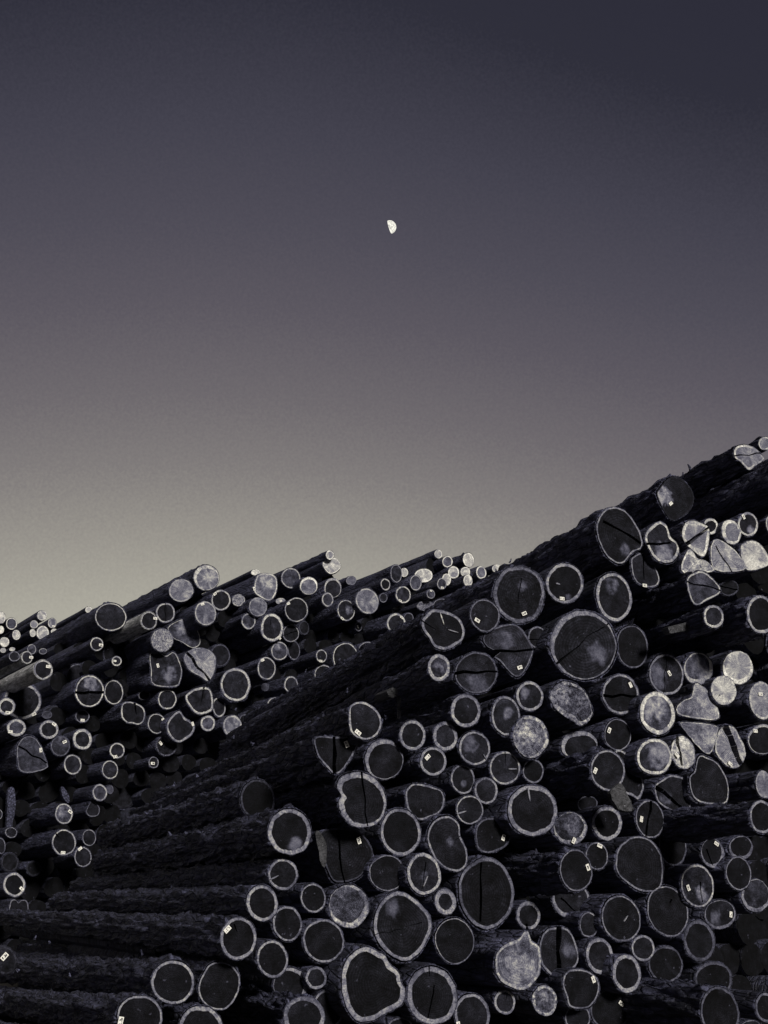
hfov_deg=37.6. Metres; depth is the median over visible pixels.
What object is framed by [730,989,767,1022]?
log
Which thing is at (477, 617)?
log
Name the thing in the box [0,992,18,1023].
log
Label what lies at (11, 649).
log
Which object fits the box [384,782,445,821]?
log
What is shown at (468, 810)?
log
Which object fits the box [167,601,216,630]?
log
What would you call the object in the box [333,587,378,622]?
log
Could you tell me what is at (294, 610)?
log
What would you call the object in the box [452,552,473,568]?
log
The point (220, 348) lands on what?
sky
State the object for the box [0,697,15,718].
log
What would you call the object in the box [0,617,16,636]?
log
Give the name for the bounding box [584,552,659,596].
log
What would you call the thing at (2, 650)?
log
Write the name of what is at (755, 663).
log
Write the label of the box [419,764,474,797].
log
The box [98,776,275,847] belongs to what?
log
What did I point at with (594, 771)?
log
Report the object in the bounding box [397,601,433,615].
log
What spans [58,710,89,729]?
log
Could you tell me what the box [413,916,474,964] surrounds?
log
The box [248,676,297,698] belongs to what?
log
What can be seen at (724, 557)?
log
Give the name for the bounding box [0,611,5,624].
log
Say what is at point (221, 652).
log
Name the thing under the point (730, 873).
log
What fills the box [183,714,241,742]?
log
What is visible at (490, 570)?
log
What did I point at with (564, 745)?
log
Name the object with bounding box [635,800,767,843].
log
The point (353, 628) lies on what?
log
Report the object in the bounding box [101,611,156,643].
log
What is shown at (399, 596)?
log
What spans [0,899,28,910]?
log
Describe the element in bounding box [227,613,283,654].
log
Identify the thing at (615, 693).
log
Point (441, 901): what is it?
log
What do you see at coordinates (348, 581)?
log
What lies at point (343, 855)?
log
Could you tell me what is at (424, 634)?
log
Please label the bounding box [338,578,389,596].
log
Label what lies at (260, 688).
log
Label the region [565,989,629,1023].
log
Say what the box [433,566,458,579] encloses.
log
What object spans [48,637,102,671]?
log
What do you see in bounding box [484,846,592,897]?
log
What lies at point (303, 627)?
log
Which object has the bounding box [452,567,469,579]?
log
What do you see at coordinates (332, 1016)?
log
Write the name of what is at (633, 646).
log
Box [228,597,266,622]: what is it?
log
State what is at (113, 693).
log
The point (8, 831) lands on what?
log
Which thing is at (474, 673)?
log
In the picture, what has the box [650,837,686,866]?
log
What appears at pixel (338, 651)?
log
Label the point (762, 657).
log
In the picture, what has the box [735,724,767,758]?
log
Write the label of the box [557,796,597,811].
log
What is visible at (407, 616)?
log
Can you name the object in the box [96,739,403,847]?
log
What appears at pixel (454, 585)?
log
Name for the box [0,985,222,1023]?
log
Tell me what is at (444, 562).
log
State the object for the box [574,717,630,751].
log
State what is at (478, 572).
log
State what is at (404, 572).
log
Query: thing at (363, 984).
log
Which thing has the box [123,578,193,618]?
log
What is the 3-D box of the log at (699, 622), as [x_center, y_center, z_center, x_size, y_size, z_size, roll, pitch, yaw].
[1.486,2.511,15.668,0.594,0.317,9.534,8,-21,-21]
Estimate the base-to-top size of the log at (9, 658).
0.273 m
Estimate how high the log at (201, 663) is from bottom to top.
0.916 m
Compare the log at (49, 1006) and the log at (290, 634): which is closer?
the log at (49, 1006)
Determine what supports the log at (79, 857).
on the log mass at (189, 758)
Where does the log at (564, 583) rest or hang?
on the log mass at (740, 951)
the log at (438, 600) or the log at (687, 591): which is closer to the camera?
the log at (687, 591)
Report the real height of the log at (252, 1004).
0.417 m
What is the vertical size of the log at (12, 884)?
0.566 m
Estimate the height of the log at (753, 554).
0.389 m
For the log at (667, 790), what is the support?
on the log mass at (740, 951)
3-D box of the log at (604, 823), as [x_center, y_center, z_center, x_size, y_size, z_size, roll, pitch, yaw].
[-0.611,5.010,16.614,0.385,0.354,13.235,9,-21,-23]
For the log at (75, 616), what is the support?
on the log mass at (189, 758)
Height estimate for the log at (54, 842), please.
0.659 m
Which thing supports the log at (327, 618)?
on the log mass at (189, 758)
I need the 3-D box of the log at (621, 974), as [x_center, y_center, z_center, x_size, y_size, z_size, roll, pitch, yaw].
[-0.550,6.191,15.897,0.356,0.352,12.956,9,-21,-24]
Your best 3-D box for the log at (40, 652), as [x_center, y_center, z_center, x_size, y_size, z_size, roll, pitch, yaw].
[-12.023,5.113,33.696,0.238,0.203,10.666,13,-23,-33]
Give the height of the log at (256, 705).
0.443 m
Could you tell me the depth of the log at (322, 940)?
9.32 m
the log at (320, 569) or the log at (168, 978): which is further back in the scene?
the log at (320, 569)
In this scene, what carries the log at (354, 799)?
on the log at (343, 855)
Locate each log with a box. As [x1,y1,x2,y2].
[0,610,46,638]
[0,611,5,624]
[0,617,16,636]
[0,637,8,648]
[0,647,14,657]
[0,648,5,654]
[0,651,19,668]
[0,651,32,677]
[0,659,52,697]
[0,685,41,723]
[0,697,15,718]
[0,718,25,743]
[0,720,58,744]
[0,734,47,781]
[0,787,17,838]
[0,837,5,853]
[0,852,18,872]
[0,872,25,897]
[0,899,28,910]
[0,908,256,960]
[0,935,195,1005]
[0,945,17,974]
[0,968,162,1023]
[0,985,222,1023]
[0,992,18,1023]
[3,926,288,978]
[4,630,19,644]
[4,828,75,860]
[5,629,35,649]
[14,786,72,828]
[15,625,48,651]
[15,943,240,1010]
[15,943,325,1023]
[17,620,37,634]
[17,644,35,653]
[17,861,41,876]
[19,937,307,1001]
[32,602,126,650]
[32,648,46,659]
[35,618,56,630]
[36,711,51,722]
[38,705,59,716]
[38,754,81,783]
[40,674,103,714]
[40,736,69,760]
[47,883,278,921]
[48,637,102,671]
[51,883,369,928]
[52,663,80,681]
[52,846,91,868]
[53,606,91,628]
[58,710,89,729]
[62,728,91,753]
[66,784,106,804]
[68,859,298,893]
[69,801,99,820]
[70,760,117,786]
[71,829,95,846]
[86,680,123,711]
[89,656,121,674]
[90,803,312,875]
[91,701,145,735]
[91,743,124,762]
[93,807,421,875]
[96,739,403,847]
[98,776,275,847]
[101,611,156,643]
[101,787,138,809]
[102,641,127,668]
[105,785,113,794]
[118,651,182,694]
[122,564,219,606]
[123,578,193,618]
[124,628,173,660]
[127,603,174,630]
[127,690,149,702]
[127,757,158,772]
[128,713,164,737]
[129,719,425,815]
[129,734,359,815]
[137,735,176,758]
[138,689,176,715]
[147,710,194,743]
[149,701,382,802]
[150,647,216,689]
[161,618,200,651]
[162,686,213,718]
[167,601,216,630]
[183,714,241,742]
[184,828,373,884]
[188,589,230,617]
[189,698,225,719]
[190,715,214,735]
[195,668,250,704]
[201,569,259,596]
[208,644,229,668]
[218,609,464,755]
[218,613,255,639]
[224,573,277,602]
[224,594,244,611]
[226,598,500,740]
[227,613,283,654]
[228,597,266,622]
[232,654,449,754]
[235,641,287,666]
[236,657,275,685]
[238,714,245,721]
[239,697,275,712]
[241,564,545,723]
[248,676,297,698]
[248,683,268,696]
[252,906,301,942]
[258,597,307,627]
[267,598,285,608]
[268,624,298,644]
[273,567,300,594]
[273,576,317,600]
[273,963,326,989]
[274,770,386,829]
[275,641,299,665]
[275,882,325,913]
[276,649,326,671]
[281,918,344,964]
[288,943,406,1023]
[292,550,333,571]
[294,621,308,637]
[297,664,328,683]
[299,558,340,579]
[305,592,333,614]
[307,989,341,1023]
[309,599,354,632]
[309,642,356,667]
[310,578,341,598]
[319,507,642,674]
[325,854,400,892]
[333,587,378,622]
[337,622,361,633]
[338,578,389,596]
[339,564,401,595]
[339,576,355,588]
[340,1014,412,1023]
[341,891,431,964]
[353,613,405,641]
[354,641,370,650]
[359,474,693,650]
[369,852,441,896]
[374,586,410,613]
[377,575,421,594]
[377,651,497,721]
[378,593,387,603]
[380,746,446,786]
[382,693,481,733]
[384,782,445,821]
[389,961,457,1023]
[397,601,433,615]
[399,549,441,568]
[401,568,407,578]
[401,568,432,583]
[401,612,413,621]
[404,589,434,605]
[412,814,467,872]
[412,990,489,1023]
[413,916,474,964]
[414,598,443,617]
[415,887,456,915]
[416,578,446,593]
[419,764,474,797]
[421,721,457,752]
[423,573,450,585]
[433,556,452,570]
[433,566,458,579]
[433,929,541,992]
[435,575,472,596]
[439,795,483,825]
[439,855,514,932]
[443,624,532,688]
[445,730,489,766]
[445,777,497,806]
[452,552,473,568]
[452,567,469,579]
[456,984,515,1014]
[460,816,512,854]
[462,696,519,741]
[470,566,486,582]
[470,751,520,787]
[475,784,556,838]
[477,681,543,715]
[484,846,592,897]
[485,564,499,575]
[489,715,548,762]
[497,900,540,930]
[498,609,618,688]
[498,759,543,789]
[500,650,562,687]
[508,444,763,562]
[510,811,587,848]
[511,983,557,1015]
[511,1001,590,1023]
[522,571,631,629]
[522,679,593,733]
[524,626,542,649]
[529,889,589,916]
[529,925,578,975]
[534,842,607,870]
[536,966,599,1009]
[537,731,597,760]
[537,746,633,811]
[538,562,583,617]
[538,911,597,937]
[552,893,640,942]
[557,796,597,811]
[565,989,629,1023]
[572,805,621,842]
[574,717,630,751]
[574,936,612,975]
[582,673,638,723]
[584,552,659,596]
[585,953,641,994]
[586,836,664,893]
[590,977,739,1023]
[595,750,643,805]
[602,624,647,677]
[605,691,675,740]
[609,935,654,962]
[610,799,664,838]
[620,652,683,695]
[621,570,721,622]
[623,738,671,777]
[625,884,688,938]
[630,521,679,574]
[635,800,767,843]
[639,774,691,809]
[639,945,682,980]
[643,605,723,651]
[646,864,713,908]
[647,595,767,656]
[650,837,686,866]
[650,919,715,961]
[651,519,709,558]
[655,721,718,754]
[655,753,728,806]
[657,548,714,586]
[658,734,695,771]
[667,682,719,721]
[668,459,767,528]
[675,675,736,713]
[676,651,712,685]
[678,960,732,989]
[682,838,724,868]
[688,899,735,929]
[690,580,738,610]
[698,518,717,535]
[702,539,745,581]
[706,723,745,770]
[707,856,751,891]
[708,681,767,727]
[709,520,741,546]
[709,650,752,685]
[712,878,767,913]
[715,540,767,582]
[717,835,752,858]
[726,770,767,802]
[728,512,757,541]
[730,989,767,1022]
[732,516,767,546]
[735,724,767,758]
[739,1018,759,1023]
[748,436,767,452]
[749,656,758,676]
[752,633,767,662]
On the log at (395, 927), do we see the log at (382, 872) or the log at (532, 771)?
the log at (382, 872)
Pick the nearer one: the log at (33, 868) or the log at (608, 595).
the log at (608, 595)
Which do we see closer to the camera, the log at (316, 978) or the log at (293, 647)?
the log at (316, 978)
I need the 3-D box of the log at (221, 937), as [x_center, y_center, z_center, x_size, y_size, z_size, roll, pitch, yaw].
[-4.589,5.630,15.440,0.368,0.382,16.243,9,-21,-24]
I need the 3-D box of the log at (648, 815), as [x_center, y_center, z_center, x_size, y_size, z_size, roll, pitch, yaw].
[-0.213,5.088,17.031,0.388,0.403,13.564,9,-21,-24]
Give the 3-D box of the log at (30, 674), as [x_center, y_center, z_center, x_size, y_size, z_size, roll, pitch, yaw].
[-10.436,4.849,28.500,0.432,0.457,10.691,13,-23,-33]
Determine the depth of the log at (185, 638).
29.23 m
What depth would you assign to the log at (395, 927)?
9.65 m
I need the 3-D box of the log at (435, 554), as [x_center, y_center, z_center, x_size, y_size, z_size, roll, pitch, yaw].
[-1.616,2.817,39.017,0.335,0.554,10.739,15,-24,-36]
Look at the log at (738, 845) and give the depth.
11.69 m
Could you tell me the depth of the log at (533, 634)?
11.61 m
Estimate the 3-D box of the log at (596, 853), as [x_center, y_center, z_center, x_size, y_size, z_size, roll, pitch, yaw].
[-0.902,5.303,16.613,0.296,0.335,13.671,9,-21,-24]
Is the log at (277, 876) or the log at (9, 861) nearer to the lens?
the log at (277, 876)
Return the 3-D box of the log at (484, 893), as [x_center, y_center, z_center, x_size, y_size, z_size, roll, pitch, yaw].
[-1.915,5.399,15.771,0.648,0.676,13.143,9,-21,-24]
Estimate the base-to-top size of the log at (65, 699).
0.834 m
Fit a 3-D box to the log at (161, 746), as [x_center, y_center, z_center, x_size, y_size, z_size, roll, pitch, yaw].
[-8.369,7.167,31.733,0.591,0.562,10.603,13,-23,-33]
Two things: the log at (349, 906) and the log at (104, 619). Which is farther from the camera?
the log at (104, 619)
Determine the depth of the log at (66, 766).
26.28 m
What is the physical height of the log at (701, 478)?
0.453 m
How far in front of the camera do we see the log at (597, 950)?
10.48 m
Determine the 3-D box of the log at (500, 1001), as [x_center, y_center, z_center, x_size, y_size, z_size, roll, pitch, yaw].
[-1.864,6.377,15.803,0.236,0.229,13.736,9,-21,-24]
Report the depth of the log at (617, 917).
10.71 m
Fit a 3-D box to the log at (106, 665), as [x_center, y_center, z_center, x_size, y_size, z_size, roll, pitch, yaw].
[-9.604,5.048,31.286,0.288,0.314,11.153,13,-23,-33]
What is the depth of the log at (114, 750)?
26.99 m
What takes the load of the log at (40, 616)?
on the log mass at (189, 758)
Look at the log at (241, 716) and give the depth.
29.62 m
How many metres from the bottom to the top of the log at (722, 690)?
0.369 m
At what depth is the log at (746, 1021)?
10.88 m
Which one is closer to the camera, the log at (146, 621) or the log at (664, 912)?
the log at (664, 912)
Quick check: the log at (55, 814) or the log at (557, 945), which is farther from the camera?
the log at (55, 814)
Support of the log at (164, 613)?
on the log mass at (189, 758)
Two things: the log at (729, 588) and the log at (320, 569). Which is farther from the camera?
the log at (320, 569)
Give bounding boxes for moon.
[387,220,395,233]
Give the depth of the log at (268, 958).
8.92 m
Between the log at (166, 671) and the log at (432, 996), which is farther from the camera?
the log at (166, 671)
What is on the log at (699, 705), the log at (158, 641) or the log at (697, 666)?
the log at (697, 666)
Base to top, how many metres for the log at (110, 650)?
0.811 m
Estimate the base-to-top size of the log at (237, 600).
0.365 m
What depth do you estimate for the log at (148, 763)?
27.48 m
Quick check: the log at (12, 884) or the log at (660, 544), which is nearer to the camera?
the log at (660, 544)
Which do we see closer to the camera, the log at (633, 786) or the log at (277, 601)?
the log at (633, 786)
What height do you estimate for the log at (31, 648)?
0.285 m
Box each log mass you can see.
[0,558,487,982]
[18,515,767,1023]
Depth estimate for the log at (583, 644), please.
11.54 m
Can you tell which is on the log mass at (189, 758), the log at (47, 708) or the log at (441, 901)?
the log at (47, 708)
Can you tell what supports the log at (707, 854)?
on the log mass at (740, 951)
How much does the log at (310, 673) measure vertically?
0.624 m
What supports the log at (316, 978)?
on the log mass at (740, 951)
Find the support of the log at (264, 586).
on the log mass at (189, 758)
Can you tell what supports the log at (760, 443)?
on the log at (701, 478)
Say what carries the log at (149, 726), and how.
on the log mass at (189, 758)
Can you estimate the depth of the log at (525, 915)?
10.31 m
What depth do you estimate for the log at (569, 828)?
10.79 m
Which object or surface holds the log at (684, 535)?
on the log at (682, 564)
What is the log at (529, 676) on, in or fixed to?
on the log mass at (740, 951)
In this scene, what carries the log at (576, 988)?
on the log at (558, 1016)
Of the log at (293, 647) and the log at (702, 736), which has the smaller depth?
the log at (702, 736)
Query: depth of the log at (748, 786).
12.03 m
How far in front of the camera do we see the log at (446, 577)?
34.38 m
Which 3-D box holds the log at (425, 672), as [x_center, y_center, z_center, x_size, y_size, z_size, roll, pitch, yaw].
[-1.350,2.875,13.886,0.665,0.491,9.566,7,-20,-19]
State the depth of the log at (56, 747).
25.98 m
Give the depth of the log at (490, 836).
10.49 m
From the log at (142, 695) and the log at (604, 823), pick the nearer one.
the log at (604, 823)
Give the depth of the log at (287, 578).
31.32 m
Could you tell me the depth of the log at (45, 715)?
27.00 m
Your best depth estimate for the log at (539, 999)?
10.13 m
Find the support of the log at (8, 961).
on the log mass at (740, 951)
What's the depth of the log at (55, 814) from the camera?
25.20 m
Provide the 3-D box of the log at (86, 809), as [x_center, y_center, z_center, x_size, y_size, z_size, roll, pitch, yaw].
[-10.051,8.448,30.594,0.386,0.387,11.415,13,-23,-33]
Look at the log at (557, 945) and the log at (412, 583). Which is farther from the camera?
the log at (412, 583)
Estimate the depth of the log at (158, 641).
27.80 m
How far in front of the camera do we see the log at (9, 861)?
24.62 m
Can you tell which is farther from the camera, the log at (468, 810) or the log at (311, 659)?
the log at (311, 659)
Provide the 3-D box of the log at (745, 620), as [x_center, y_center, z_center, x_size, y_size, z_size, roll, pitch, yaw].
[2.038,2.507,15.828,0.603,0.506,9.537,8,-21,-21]
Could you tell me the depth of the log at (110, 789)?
26.56 m
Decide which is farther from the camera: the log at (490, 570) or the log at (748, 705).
the log at (490, 570)
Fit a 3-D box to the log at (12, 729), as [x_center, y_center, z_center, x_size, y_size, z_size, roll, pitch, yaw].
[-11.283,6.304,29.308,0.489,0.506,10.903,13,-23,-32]
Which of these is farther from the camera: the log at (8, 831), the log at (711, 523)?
the log at (8, 831)
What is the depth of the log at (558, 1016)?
10.36 m
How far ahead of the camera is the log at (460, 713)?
10.66 m
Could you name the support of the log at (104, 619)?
on the log mass at (189, 758)
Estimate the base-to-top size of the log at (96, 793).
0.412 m
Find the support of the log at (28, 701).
on the log mass at (189, 758)
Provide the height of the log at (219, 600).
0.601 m
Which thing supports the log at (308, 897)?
on the log mass at (740, 951)
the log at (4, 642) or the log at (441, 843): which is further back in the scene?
the log at (4, 642)
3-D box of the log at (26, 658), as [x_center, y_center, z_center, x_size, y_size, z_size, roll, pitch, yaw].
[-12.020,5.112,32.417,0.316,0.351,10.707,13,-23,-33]
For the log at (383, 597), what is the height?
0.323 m
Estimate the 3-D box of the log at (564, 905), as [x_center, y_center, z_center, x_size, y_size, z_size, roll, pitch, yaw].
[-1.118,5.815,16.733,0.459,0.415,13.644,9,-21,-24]
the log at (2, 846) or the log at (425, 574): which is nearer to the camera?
the log at (2, 846)
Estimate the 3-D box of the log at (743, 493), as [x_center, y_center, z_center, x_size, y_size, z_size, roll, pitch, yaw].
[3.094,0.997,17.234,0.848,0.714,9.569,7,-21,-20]
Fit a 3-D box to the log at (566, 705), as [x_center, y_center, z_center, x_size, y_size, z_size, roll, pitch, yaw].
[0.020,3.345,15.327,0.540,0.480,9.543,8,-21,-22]
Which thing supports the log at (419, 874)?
on the log at (395, 927)
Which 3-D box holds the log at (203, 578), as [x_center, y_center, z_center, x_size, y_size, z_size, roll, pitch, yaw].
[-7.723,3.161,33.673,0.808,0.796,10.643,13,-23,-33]
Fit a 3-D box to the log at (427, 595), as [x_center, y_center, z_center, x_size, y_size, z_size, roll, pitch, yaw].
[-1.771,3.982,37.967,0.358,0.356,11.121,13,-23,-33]
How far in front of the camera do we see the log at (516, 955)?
10.01 m
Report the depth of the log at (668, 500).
12.96 m
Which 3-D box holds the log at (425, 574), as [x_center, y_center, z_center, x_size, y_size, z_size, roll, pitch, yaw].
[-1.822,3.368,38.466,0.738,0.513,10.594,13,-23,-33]
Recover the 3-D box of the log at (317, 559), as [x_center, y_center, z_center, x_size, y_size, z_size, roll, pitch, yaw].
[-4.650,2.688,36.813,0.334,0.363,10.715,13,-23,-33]
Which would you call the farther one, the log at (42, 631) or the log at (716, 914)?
the log at (42, 631)
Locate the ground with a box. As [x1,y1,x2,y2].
[0,982,37,1023]
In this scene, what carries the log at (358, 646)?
on the log mass at (189, 758)
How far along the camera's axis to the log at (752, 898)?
11.53 m
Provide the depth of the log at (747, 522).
12.99 m
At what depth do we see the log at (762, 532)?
13.21 m
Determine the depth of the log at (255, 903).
10.45 m
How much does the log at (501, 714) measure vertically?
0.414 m
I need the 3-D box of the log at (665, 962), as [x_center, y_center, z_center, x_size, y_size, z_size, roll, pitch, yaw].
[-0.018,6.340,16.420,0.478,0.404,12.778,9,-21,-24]
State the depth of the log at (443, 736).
10.54 m
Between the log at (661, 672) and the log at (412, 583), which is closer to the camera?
the log at (661, 672)
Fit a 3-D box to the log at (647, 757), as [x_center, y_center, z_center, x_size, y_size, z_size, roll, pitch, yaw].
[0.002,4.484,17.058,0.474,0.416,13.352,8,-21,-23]
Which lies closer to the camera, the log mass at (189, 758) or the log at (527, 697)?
the log at (527, 697)
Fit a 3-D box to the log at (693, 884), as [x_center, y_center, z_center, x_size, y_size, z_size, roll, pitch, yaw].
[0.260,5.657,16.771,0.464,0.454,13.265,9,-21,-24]
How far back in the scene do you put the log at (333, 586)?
31.83 m
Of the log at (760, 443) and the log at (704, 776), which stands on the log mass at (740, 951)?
the log at (704, 776)
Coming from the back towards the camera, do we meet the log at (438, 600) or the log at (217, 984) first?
the log at (438, 600)
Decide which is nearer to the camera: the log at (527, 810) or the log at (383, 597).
the log at (527, 810)
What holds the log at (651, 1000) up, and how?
on the log mass at (740, 951)
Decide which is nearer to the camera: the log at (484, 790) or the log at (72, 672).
the log at (484, 790)
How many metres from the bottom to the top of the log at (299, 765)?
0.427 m
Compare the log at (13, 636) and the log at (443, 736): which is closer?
the log at (443, 736)
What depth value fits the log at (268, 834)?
10.21 m
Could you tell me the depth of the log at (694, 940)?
11.13 m
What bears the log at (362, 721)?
on the log at (299, 765)
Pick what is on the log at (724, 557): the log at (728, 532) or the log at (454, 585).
the log at (728, 532)
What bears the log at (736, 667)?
on the log mass at (740, 951)
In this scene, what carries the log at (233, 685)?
on the log mass at (189, 758)
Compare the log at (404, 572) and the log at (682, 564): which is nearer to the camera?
the log at (682, 564)
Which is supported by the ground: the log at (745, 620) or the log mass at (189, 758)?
the log mass at (189, 758)
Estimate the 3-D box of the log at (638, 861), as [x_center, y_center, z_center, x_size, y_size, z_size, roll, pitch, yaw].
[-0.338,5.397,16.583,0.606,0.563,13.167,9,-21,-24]
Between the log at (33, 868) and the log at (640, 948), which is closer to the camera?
the log at (640, 948)
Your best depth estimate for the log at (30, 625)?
31.78 m
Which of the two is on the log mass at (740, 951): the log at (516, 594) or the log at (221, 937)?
the log at (516, 594)
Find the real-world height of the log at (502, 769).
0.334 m
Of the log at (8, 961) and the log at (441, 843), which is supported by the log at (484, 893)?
the log at (441, 843)
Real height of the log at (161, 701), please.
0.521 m
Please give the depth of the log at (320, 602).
31.20 m
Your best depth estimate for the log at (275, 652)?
30.01 m
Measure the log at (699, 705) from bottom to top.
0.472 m
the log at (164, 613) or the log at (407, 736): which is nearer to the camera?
the log at (407, 736)
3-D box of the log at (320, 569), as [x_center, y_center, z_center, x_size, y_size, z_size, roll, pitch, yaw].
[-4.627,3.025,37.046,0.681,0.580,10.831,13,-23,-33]
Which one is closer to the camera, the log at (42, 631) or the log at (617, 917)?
the log at (617, 917)
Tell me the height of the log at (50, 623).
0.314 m
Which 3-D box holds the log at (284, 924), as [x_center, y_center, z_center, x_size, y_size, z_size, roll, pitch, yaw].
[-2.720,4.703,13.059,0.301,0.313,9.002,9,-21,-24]
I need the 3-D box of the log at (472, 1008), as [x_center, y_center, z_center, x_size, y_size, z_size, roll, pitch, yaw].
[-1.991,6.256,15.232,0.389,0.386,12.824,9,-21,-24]
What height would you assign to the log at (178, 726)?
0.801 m
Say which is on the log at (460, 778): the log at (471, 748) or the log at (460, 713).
the log at (471, 748)
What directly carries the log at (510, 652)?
on the log mass at (740, 951)
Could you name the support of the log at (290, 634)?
on the log mass at (189, 758)
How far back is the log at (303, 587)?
31.17 m
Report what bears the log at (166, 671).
on the log mass at (189, 758)
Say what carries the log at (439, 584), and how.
on the log mass at (189, 758)
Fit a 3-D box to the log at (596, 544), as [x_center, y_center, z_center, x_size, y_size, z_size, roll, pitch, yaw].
[0.789,1.731,16.282,0.716,0.759,9.560,7,-21,-20]
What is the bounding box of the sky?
[0,0,767,624]
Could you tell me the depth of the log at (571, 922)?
10.69 m
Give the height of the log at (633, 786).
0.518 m
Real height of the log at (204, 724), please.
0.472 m
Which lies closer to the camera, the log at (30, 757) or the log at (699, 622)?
the log at (699, 622)
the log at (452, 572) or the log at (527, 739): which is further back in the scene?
the log at (452, 572)
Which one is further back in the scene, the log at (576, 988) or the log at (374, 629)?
the log at (374, 629)
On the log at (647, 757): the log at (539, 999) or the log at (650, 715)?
the log at (650, 715)
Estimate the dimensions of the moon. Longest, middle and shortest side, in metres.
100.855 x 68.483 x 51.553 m
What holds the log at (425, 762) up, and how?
on the log mass at (740, 951)
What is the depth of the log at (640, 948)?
10.72 m
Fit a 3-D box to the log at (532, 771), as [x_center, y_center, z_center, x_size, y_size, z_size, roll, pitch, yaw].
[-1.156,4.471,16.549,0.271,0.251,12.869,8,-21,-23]
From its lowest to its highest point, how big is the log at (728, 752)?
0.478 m
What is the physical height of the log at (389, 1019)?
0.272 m
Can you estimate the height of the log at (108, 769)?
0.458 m
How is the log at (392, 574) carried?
on the log mass at (189, 758)
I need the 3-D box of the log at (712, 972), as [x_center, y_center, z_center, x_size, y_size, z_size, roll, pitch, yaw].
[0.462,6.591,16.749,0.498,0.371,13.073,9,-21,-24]
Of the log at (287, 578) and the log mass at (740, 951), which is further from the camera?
the log at (287, 578)
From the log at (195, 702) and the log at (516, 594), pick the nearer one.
the log at (516, 594)
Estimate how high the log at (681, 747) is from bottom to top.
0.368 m
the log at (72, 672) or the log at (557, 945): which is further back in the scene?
the log at (72, 672)
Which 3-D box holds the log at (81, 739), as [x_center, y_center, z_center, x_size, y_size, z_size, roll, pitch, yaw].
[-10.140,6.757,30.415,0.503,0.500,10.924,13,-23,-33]
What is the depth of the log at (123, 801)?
28.25 m
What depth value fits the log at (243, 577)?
31.83 m
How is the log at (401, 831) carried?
on the log at (382, 872)
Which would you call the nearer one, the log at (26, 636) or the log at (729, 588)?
the log at (729, 588)
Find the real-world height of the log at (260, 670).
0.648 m
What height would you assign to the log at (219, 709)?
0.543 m
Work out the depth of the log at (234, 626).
29.86 m
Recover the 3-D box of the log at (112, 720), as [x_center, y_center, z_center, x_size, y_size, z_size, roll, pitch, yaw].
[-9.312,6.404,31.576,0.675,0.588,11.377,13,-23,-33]
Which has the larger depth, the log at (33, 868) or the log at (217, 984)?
the log at (33, 868)
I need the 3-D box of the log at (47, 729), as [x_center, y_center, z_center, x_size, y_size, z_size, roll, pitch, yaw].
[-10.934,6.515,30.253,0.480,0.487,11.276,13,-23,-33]
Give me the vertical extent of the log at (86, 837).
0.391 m
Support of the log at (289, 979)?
on the log at (252, 1004)

